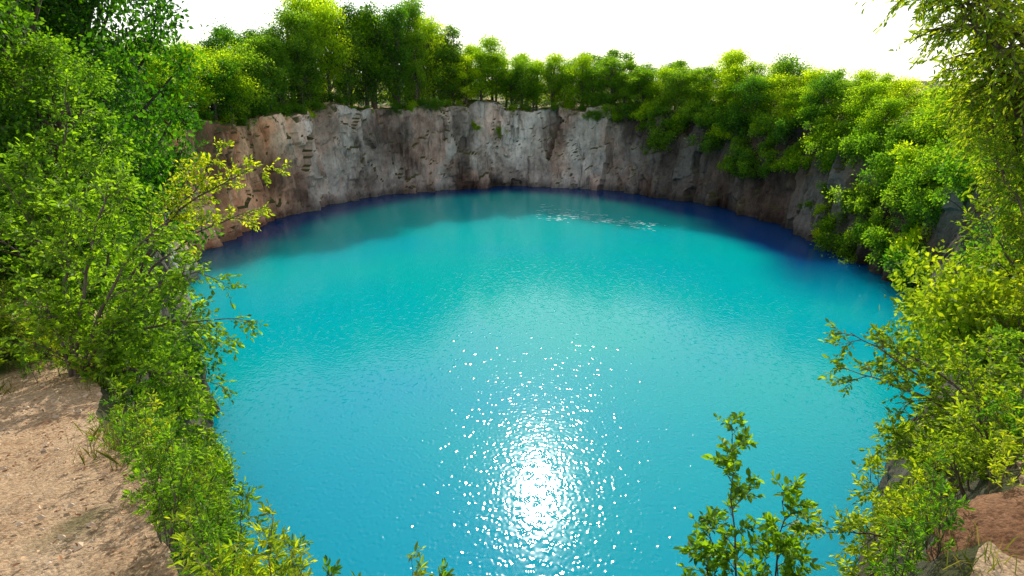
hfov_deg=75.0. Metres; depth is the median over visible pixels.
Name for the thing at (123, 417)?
wild plant
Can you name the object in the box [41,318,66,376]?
wild plant
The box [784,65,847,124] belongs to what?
broadleaf tree
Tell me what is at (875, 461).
leafy shrub
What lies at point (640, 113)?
shrub
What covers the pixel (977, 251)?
shrub
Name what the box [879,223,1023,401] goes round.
shrub
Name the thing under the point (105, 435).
wild plant
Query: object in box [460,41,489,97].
broadleaf tree
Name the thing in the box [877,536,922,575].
wild plant
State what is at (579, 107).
shrub
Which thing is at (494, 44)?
broadleaf tree
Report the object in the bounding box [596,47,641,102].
broadleaf tree
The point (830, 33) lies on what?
sky
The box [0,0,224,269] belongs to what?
broadleaf tree
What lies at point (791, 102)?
broadleaf tree
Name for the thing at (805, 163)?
shrub
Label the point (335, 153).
cliff
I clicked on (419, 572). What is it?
wild plant
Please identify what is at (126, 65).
broadleaf tree
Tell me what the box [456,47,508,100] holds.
broadleaf tree
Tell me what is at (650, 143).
shrub
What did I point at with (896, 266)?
shrub
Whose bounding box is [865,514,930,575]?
wild plant
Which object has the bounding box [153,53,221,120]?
broadleaf tree
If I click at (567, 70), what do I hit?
broadleaf tree
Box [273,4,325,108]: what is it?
broadleaf tree
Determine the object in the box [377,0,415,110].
broadleaf tree
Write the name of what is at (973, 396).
leafy shrub
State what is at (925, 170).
shrub
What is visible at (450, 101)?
shrub
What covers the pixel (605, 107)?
shrub
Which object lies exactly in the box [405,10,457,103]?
broadleaf tree
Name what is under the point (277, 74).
broadleaf tree
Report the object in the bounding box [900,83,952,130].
broadleaf tree
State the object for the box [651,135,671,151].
shrub
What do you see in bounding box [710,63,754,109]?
broadleaf tree
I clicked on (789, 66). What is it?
broadleaf tree
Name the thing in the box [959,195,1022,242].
shrub
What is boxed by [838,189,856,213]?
shrub
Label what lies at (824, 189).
shrub
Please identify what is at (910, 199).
shrub
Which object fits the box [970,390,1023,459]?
leafy shrub
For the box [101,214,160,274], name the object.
shrub
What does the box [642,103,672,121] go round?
shrub
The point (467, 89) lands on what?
broadleaf tree
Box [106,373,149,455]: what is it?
wild plant
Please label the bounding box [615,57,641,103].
broadleaf tree
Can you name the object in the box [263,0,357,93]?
broadleaf tree
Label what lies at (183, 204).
sapling
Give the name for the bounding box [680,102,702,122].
shrub
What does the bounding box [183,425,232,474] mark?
shrub
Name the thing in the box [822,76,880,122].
broadleaf tree
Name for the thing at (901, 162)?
shrub
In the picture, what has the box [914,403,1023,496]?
leafy shrub
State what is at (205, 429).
leafy shrub
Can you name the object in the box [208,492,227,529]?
wild plant
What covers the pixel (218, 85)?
broadleaf tree
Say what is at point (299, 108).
shrub
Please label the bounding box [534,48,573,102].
broadleaf tree
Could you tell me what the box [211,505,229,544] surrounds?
wild plant
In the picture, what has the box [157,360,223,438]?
leafy shrub
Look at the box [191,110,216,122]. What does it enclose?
shrub
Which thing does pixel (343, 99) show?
shrub
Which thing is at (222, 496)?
wild plant
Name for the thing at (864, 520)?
leafy shrub
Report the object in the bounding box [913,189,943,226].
shrub
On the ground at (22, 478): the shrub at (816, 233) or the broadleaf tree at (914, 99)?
the broadleaf tree at (914, 99)
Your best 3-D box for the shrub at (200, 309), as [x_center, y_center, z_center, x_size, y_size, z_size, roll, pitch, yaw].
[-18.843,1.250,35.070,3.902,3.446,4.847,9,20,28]
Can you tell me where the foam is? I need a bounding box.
[536,204,655,230]
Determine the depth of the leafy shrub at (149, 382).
12.56 m
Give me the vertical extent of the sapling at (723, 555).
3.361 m
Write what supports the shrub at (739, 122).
on the cliff
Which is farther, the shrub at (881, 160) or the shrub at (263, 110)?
the shrub at (263, 110)
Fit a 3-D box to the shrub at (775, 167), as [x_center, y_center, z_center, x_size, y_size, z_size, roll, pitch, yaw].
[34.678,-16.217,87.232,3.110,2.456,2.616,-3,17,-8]
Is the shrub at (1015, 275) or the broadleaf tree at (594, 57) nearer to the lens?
the shrub at (1015, 275)
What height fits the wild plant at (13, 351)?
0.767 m
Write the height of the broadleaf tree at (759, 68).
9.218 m
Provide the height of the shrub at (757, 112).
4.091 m
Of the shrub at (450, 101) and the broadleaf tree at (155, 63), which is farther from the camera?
the shrub at (450, 101)
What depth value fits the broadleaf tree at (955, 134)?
57.28 m
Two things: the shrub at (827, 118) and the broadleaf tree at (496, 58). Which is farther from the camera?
the broadleaf tree at (496, 58)
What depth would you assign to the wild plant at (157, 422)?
5.38 m
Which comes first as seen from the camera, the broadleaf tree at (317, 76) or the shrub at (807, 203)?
the shrub at (807, 203)
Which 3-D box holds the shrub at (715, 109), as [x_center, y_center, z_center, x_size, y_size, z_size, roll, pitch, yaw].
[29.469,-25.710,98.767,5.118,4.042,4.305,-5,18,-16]
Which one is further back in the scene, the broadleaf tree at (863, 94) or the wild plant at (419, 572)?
the broadleaf tree at (863, 94)
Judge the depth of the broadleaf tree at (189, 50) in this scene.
76.21 m
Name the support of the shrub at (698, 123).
on the cliff
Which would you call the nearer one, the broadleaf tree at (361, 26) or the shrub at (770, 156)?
the shrub at (770, 156)
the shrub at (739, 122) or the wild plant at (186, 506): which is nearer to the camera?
the wild plant at (186, 506)
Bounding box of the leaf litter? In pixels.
[0,335,174,575]
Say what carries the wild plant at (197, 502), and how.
on the cliff
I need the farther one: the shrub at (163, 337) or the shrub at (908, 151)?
the shrub at (908, 151)
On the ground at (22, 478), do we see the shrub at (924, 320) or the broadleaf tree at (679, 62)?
the broadleaf tree at (679, 62)
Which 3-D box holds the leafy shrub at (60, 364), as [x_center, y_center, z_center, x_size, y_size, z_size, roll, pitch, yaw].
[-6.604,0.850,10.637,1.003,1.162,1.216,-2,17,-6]
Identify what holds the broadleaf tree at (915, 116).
on the ground at (22, 478)
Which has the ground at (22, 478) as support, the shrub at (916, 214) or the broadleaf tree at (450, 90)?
the broadleaf tree at (450, 90)
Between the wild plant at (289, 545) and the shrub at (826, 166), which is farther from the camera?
the shrub at (826, 166)
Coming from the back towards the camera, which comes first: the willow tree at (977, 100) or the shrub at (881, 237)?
the shrub at (881, 237)
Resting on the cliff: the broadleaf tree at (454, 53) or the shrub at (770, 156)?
the shrub at (770, 156)
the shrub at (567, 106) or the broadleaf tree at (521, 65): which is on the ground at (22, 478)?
the broadleaf tree at (521, 65)
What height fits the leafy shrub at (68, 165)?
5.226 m
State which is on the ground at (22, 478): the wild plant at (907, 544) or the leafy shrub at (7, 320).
the leafy shrub at (7, 320)
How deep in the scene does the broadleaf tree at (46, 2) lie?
23.58 m
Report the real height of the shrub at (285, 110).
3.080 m
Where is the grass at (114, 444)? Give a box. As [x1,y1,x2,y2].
[0,272,1023,575]
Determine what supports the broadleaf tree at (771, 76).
on the ground at (22, 478)
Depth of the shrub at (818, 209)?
76.76 m
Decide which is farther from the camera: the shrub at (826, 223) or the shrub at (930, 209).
the shrub at (826, 223)
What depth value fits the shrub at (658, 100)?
106.69 m
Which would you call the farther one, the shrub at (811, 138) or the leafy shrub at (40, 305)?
the shrub at (811, 138)
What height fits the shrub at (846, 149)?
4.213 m
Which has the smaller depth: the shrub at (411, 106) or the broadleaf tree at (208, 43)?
the broadleaf tree at (208, 43)
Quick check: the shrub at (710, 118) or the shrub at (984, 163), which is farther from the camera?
the shrub at (710, 118)
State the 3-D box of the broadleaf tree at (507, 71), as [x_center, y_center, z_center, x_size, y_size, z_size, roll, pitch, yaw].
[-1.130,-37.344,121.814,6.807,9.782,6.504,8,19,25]
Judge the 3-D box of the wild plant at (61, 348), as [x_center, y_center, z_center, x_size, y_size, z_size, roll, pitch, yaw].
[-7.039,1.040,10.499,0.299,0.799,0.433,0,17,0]
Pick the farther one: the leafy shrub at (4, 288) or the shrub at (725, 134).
the shrub at (725, 134)
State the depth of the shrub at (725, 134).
96.09 m
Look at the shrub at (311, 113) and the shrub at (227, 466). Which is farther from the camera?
the shrub at (311, 113)
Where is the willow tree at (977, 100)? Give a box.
[855,0,1023,243]
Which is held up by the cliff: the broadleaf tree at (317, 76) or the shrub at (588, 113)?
the shrub at (588, 113)
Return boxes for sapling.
[115,136,291,311]
[673,411,825,575]
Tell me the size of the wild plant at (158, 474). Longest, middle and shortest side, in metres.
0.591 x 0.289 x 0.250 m
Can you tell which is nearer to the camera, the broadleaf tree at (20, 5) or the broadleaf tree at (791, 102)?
the broadleaf tree at (20, 5)
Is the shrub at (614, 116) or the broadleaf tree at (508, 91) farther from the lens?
the broadleaf tree at (508, 91)
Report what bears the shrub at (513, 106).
on the cliff
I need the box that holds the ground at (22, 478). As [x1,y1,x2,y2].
[0,80,1023,575]
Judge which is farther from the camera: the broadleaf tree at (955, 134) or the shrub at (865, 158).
the shrub at (865, 158)
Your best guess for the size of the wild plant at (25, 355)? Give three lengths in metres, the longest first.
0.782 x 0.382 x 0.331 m
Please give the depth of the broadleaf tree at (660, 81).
107.05 m
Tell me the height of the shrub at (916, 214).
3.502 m
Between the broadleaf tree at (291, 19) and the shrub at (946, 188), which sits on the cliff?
the shrub at (946, 188)
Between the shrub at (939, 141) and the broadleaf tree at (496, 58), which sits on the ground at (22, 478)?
the broadleaf tree at (496, 58)
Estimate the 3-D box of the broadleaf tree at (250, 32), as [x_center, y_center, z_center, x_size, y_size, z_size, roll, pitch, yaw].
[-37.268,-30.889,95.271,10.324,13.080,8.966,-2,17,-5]
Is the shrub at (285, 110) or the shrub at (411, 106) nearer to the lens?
the shrub at (285, 110)
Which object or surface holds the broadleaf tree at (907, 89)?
on the ground at (22, 478)
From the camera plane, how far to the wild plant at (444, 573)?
3.84 m
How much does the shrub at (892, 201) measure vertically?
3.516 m
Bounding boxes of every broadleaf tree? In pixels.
[0,0,94,297]
[0,0,101,286]
[0,0,142,162]
[0,0,179,249]
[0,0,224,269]
[0,22,166,284]
[45,3,135,146]
[97,24,161,114]
[103,38,143,120]
[123,44,163,112]
[124,28,171,112]
[127,52,197,126]
[146,35,225,111]
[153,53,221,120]
[185,52,249,120]
[193,32,234,114]
[196,43,229,116]
[202,17,245,103]
[205,34,287,118]
[209,46,266,124]
[230,41,280,116]
[234,23,270,108]
[240,30,291,115]
[252,21,305,103]
[255,2,327,105]
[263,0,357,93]
[264,37,302,110]
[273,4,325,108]
[285,36,327,108]
[296,0,342,97]
[301,0,362,102]
[321,12,374,106]
[328,4,397,106]
[332,0,368,106]
[348,0,404,108]
[350,15,403,107]
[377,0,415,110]
[377,11,411,107]
[394,0,432,103]
[397,27,431,107]
[400,0,441,95]
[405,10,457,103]
[421,31,447,97]
[422,46,464,106]
[433,19,468,102]
[434,39,475,103]
[447,50,485,103]
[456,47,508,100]
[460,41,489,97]
[475,29,518,100]
[479,46,513,101]
[495,58,515,106]
[498,67,530,106]
[503,50,540,108]
[508,47,540,105]
[515,64,549,110]
[527,55,556,107]
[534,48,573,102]
[537,58,566,107]
[551,62,589,107]
[557,54,580,103]
[559,50,605,108]
[574,60,613,104]
[575,54,616,104]
[576,47,602,99]
[589,52,631,101]
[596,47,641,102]
[609,71,642,106]
[613,71,655,108]
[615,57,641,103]
[624,64,660,103]
[635,56,661,99]
[642,65,682,107]
[653,62,697,109]
[654,55,680,98]
[656,56,691,109]
[671,63,712,105]
[671,70,707,106]
[686,63,720,102]
[687,44,766,108]
[690,72,747,110]
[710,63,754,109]
[713,49,750,107]
[717,70,779,119]
[730,69,768,111]
[737,59,771,112]
[752,69,807,120]
[761,45,813,112]
[762,60,782,112]
[775,85,806,120]
[777,67,818,115]
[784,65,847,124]
[786,83,831,126]
[796,67,848,123]
[816,77,897,133]
[818,66,854,110]
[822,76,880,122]
[834,64,890,115]
[849,93,919,145]
[851,94,891,133]
[869,73,931,126]
[870,71,904,108]
[873,103,956,151]
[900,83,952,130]
[901,91,933,129]
[904,105,935,146]
[906,86,967,159]
[946,106,1007,148]
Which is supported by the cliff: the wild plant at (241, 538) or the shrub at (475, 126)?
the shrub at (475, 126)
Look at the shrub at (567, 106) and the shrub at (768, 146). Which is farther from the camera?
the shrub at (567, 106)
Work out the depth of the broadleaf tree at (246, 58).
84.31 m
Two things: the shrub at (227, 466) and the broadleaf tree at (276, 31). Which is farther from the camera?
the broadleaf tree at (276, 31)
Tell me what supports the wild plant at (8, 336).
on the ground at (22, 478)
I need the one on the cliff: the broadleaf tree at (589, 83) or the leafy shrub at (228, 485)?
the leafy shrub at (228, 485)
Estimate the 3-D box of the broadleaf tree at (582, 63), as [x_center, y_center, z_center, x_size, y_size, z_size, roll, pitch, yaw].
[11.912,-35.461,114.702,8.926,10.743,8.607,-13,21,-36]
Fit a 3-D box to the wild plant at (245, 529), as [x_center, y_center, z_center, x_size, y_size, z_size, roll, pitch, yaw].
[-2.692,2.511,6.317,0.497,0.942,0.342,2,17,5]
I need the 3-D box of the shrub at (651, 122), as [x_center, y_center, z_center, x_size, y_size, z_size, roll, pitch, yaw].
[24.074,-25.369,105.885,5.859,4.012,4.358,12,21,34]
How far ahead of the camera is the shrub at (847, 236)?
68.85 m
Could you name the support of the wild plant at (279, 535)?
on the cliff
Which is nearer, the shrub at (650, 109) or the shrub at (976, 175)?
the shrub at (976, 175)
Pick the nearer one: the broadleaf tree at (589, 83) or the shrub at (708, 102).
the shrub at (708, 102)
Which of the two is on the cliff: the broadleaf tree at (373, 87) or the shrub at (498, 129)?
the shrub at (498, 129)
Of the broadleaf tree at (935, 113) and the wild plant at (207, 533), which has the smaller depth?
the wild plant at (207, 533)
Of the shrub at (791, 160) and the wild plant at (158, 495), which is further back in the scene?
the shrub at (791, 160)
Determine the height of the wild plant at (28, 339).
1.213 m
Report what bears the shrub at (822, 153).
on the cliff
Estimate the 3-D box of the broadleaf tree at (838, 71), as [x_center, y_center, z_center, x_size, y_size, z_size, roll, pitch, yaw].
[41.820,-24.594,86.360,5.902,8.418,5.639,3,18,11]
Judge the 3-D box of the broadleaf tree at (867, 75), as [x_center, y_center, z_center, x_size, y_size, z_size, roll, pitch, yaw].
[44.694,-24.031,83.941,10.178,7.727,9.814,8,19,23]
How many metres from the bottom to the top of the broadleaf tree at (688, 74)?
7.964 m
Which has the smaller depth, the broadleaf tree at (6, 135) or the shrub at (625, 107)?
the broadleaf tree at (6, 135)
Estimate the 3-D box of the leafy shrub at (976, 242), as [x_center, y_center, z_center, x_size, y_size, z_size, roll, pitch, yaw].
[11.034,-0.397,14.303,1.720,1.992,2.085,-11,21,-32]
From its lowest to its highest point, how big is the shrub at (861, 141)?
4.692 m
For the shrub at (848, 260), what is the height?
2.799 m
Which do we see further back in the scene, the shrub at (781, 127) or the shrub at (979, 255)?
the shrub at (781, 127)
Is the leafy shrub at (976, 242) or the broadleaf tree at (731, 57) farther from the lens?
the broadleaf tree at (731, 57)
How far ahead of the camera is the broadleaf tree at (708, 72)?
100.61 m
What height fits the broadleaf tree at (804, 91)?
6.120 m
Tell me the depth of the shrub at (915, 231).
58.98 m
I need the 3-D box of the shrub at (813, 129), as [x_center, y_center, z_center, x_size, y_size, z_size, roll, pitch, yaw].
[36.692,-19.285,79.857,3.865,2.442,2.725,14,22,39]
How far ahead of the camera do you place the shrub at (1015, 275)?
11.28 m
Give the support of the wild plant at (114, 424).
on the cliff
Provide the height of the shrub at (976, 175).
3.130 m
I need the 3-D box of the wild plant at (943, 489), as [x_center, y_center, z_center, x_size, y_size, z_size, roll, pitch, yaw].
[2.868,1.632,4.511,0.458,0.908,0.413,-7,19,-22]
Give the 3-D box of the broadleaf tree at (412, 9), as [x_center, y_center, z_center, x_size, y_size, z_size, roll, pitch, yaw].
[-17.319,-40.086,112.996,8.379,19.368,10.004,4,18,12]
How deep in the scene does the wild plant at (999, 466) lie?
5.09 m
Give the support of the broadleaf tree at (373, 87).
on the ground at (22, 478)
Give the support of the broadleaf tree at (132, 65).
on the ground at (22, 478)
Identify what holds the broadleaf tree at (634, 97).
on the ground at (22, 478)
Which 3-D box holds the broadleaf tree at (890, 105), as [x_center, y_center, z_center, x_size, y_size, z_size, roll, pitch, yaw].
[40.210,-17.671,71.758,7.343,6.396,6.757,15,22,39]
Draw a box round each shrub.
[0,67,162,320]
[0,159,268,422]
[0,264,105,337]
[0,277,14,337]
[0,301,55,351]
[10,231,157,302]
[50,312,129,375]
[60,318,197,426]
[63,343,138,394]
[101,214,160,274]
[119,389,227,521]
[122,298,193,409]
[133,270,205,357]
[143,124,184,145]
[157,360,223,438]
[161,298,225,379]
[163,122,185,135]
[167,346,224,430]
[174,107,202,132]
[180,443,251,528]
[180,459,225,521]
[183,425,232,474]
[187,297,208,316]
[187,420,219,473]
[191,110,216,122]
[197,442,245,502]
[202,476,239,544]
[225,502,251,557]
[235,117,259,129]
[238,109,260,117]
[245,103,271,117]
[272,103,295,120]
[289,102,307,114]
[304,106,317,117]
[313,101,327,112]
[315,90,337,102]
[336,95,348,105]
[388,104,402,115]
[401,99,418,111]
[416,97,434,110]
[429,96,446,111]
[445,98,452,105]
[455,99,464,105]
[471,120,480,129]
[496,126,507,138]
[506,102,517,113]
[521,106,531,110]
[549,102,561,110]
[561,99,576,111]
[574,105,586,109]
[581,93,602,109]
[581,109,593,120]
[590,110,601,121]
[593,94,619,106]
[595,103,616,119]
[610,107,622,120]
[618,101,640,121]
[629,97,651,119]
[629,98,657,120]
[635,120,646,130]
[640,144,650,154]
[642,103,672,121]
[645,126,676,150]
[646,95,675,110]
[646,104,658,118]
[646,116,676,135]
[650,130,672,146]
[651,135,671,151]
[664,120,689,138]
[666,109,686,128]
[669,109,689,131]
[672,102,690,123]
[677,96,705,122]
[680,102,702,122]
[684,129,729,155]
[690,103,728,131]
[691,98,722,109]
[691,108,722,127]
[695,100,728,125]
[706,123,723,136]
[711,110,753,138]
[713,122,733,140]
[714,105,742,132]
[716,153,730,173]
[722,155,742,179]
[724,144,758,173]
[725,111,747,131]
[730,135,752,150]
[734,152,762,180]
[744,105,769,129]
[747,111,778,140]
[750,112,771,133]
[756,141,776,158]
[758,161,770,178]
[759,148,786,166]
[764,129,779,144]
[766,159,781,171]
[769,115,806,144]
[775,142,804,173]
[781,432,998,575]
[782,142,802,155]
[785,145,801,156]
[793,103,843,127]
[796,153,814,171]
[797,116,846,150]
[797,199,811,209]
[800,116,834,134]
[801,133,839,164]
[809,227,833,244]
[809,229,857,256]
[810,201,831,217]
[811,210,848,234]
[815,114,834,132]
[815,180,835,198]
[816,150,841,174]
[817,318,1023,554]
[818,128,840,148]
[821,246,857,260]
[822,134,863,168]
[822,175,881,219]
[834,115,877,137]
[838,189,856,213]
[840,258,856,263]
[840,505,910,569]
[842,216,868,245]
[843,188,860,207]
[844,122,888,163]
[850,220,886,248]
[852,158,907,197]
[853,221,899,265]
[861,149,886,171]
[862,126,925,154]
[863,149,916,184]
[864,463,965,546]
[867,204,897,229]
[869,398,980,473]
[871,165,916,189]
[874,238,932,291]
[875,313,944,378]
[876,123,933,154]
[878,180,922,216]
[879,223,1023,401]
[887,140,923,176]
[887,238,906,259]
[889,173,910,196]
[889,216,922,234]
[890,216,934,250]
[891,163,939,197]
[891,301,917,315]
[893,139,950,167]
[897,184,946,230]
[903,200,926,224]
[903,254,930,281]
[909,151,951,184]
[910,312,1020,385]
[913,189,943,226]
[914,305,941,338]
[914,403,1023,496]
[915,146,957,190]
[925,132,978,178]
[929,156,987,211]
[929,334,1023,458]
[935,183,955,193]
[937,155,980,190]
[937,237,1023,301]
[941,320,1023,406]
[946,147,988,174]
[951,125,1023,302]
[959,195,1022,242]
[960,163,995,189]
[961,238,1009,265]
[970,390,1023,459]
[974,223,1023,276]
[980,273,1023,355]
[981,152,1012,170]
[987,327,1023,420]
[995,260,1023,312]
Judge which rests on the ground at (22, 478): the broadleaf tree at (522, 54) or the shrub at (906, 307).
the broadleaf tree at (522, 54)
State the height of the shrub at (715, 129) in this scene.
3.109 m
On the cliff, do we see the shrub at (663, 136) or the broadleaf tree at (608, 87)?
the shrub at (663, 136)
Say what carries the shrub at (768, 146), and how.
on the cliff
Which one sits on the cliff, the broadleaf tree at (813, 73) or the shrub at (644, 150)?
the shrub at (644, 150)
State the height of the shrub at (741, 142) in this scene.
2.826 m
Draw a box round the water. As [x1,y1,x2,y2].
[187,185,933,575]
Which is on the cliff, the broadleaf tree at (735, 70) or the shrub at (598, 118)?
the shrub at (598, 118)
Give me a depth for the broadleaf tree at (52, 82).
16.91 m
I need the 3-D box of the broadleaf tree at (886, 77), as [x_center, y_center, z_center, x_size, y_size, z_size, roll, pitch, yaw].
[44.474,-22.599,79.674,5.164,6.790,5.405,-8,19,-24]
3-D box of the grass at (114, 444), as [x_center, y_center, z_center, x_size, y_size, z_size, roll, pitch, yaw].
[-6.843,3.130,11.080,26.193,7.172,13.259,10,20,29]
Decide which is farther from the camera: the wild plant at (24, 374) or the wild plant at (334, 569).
the wild plant at (24, 374)
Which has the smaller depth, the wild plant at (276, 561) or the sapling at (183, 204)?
the wild plant at (276, 561)
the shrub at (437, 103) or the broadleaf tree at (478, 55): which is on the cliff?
the shrub at (437, 103)
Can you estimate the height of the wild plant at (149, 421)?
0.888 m
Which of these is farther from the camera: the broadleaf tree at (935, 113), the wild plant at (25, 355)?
the broadleaf tree at (935, 113)
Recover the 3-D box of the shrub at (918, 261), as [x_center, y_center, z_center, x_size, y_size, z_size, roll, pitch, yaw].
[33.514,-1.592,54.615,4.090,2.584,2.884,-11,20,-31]
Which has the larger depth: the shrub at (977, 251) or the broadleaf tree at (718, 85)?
the broadleaf tree at (718, 85)
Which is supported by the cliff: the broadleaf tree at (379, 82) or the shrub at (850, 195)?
the shrub at (850, 195)
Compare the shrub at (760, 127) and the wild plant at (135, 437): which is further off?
the shrub at (760, 127)
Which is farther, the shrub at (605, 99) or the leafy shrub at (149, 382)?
the shrub at (605, 99)
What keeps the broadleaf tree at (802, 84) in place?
on the ground at (22, 478)
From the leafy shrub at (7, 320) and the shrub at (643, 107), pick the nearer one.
the leafy shrub at (7, 320)
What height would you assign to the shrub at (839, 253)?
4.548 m
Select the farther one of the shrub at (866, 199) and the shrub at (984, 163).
the shrub at (866, 199)
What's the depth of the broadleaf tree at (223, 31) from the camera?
89.50 m
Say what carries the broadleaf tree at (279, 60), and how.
on the ground at (22, 478)
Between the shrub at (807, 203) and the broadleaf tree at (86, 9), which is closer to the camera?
the broadleaf tree at (86, 9)
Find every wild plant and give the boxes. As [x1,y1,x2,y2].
[0,315,24,355]
[0,334,9,363]
[2,332,20,364]
[6,351,27,381]
[10,310,35,370]
[10,321,45,374]
[12,329,32,368]
[18,326,49,371]
[18,337,42,382]
[37,333,55,369]
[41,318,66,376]
[48,335,69,367]
[84,409,126,450]
[99,396,149,448]
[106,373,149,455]
[112,407,161,480]
[116,413,159,466]
[119,450,190,547]
[121,410,176,473]
[123,469,175,542]
[125,423,215,547]
[127,443,169,499]
[133,406,171,471]
[134,414,185,497]
[138,389,178,471]
[144,418,171,477]
[154,439,197,510]
[160,428,196,512]
[161,492,213,563]
[164,505,248,575]
[165,478,216,565]
[167,456,213,529]
[167,517,235,575]
[172,469,203,554]
[180,477,268,575]
[180,520,254,575]
[189,525,280,575]
[190,497,237,560]
[192,448,227,515]
[196,462,223,512]
[203,469,243,550]
[204,490,232,528]
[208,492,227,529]
[209,515,251,564]
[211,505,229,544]
[213,498,301,575]
[221,548,263,573]
[228,524,287,575]
[229,532,267,575]
[260,516,306,575]
[274,525,317,575]
[275,533,311,575]
[275,533,312,571]
[322,555,342,575]
[406,541,434,575]
[437,557,454,575]
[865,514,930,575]
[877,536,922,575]
[879,501,935,575]
[899,469,966,559]
[907,447,976,553]
[943,416,989,494]
[968,398,988,462]
[987,404,1023,493]
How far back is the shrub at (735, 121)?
93.76 m
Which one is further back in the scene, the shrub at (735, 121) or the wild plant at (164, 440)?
the shrub at (735, 121)
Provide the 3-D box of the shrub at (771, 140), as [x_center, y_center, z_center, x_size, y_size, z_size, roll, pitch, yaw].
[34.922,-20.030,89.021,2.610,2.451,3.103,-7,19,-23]
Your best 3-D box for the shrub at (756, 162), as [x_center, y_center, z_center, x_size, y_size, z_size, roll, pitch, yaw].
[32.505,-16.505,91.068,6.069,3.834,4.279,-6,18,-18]
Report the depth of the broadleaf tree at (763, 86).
91.08 m
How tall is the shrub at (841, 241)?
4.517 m
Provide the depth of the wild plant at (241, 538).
3.43 m
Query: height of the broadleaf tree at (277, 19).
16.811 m
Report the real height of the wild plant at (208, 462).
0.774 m
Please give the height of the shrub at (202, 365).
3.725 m
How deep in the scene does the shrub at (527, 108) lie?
117.01 m
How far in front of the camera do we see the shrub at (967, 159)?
53.65 m
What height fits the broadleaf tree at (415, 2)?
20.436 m
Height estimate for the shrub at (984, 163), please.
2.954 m
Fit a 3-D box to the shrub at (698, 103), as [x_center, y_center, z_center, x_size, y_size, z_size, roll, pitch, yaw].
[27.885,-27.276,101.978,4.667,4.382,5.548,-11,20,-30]
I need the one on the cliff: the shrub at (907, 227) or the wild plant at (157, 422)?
the shrub at (907, 227)
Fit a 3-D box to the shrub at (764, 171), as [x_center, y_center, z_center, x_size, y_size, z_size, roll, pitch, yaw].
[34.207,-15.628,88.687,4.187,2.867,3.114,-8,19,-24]
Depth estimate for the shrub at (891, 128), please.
67.88 m
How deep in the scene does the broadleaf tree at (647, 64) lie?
111.28 m
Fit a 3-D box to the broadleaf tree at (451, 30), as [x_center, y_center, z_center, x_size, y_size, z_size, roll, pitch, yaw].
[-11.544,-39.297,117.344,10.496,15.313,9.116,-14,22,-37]
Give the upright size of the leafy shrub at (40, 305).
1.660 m
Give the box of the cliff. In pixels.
[91,101,1023,575]
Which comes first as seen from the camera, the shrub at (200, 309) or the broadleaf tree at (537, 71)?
the shrub at (200, 309)
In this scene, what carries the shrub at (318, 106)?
on the cliff
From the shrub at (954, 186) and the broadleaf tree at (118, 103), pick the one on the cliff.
the shrub at (954, 186)
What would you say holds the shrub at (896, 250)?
on the cliff
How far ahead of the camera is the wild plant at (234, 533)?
4.30 m
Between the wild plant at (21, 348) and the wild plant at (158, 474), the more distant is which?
the wild plant at (21, 348)
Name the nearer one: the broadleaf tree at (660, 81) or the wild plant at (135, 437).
the wild plant at (135, 437)
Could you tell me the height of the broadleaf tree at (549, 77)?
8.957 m
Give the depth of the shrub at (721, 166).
96.20 m
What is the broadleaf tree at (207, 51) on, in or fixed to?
on the ground at (22, 478)
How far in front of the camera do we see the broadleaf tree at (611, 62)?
111.00 m
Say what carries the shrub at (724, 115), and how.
on the cliff
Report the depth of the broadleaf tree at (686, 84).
103.75 m
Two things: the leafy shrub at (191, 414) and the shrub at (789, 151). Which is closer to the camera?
the leafy shrub at (191, 414)
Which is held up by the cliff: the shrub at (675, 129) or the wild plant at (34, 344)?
the shrub at (675, 129)
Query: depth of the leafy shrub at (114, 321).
10.10 m
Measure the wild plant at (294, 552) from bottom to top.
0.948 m
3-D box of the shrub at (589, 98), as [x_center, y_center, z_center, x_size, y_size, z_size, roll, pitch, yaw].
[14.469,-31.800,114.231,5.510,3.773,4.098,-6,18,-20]
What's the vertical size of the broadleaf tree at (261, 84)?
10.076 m
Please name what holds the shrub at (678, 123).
on the cliff
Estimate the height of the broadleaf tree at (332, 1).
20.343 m
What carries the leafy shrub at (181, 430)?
on the cliff
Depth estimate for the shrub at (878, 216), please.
65.62 m
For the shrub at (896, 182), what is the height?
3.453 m
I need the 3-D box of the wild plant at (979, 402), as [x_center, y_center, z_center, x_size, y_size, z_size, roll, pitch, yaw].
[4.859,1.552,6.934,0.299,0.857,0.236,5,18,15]
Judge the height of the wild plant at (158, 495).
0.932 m
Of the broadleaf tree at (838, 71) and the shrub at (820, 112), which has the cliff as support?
the shrub at (820, 112)
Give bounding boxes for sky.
[91,0,1022,80]
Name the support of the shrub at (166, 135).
on the cliff
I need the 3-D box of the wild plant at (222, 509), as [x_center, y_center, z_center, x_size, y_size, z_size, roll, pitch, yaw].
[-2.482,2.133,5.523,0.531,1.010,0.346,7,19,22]
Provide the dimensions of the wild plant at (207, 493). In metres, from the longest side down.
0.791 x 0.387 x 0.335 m
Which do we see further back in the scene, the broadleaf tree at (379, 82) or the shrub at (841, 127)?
the broadleaf tree at (379, 82)
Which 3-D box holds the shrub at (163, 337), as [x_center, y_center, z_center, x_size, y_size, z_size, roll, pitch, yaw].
[-9.210,1.704,15.920,2.854,3.090,4.196,-9,19,-26]
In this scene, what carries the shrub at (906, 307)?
attached to the cliff
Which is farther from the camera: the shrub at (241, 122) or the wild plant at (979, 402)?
the shrub at (241, 122)
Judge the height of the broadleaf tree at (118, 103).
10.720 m
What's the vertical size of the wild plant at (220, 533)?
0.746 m
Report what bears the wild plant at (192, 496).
on the cliff

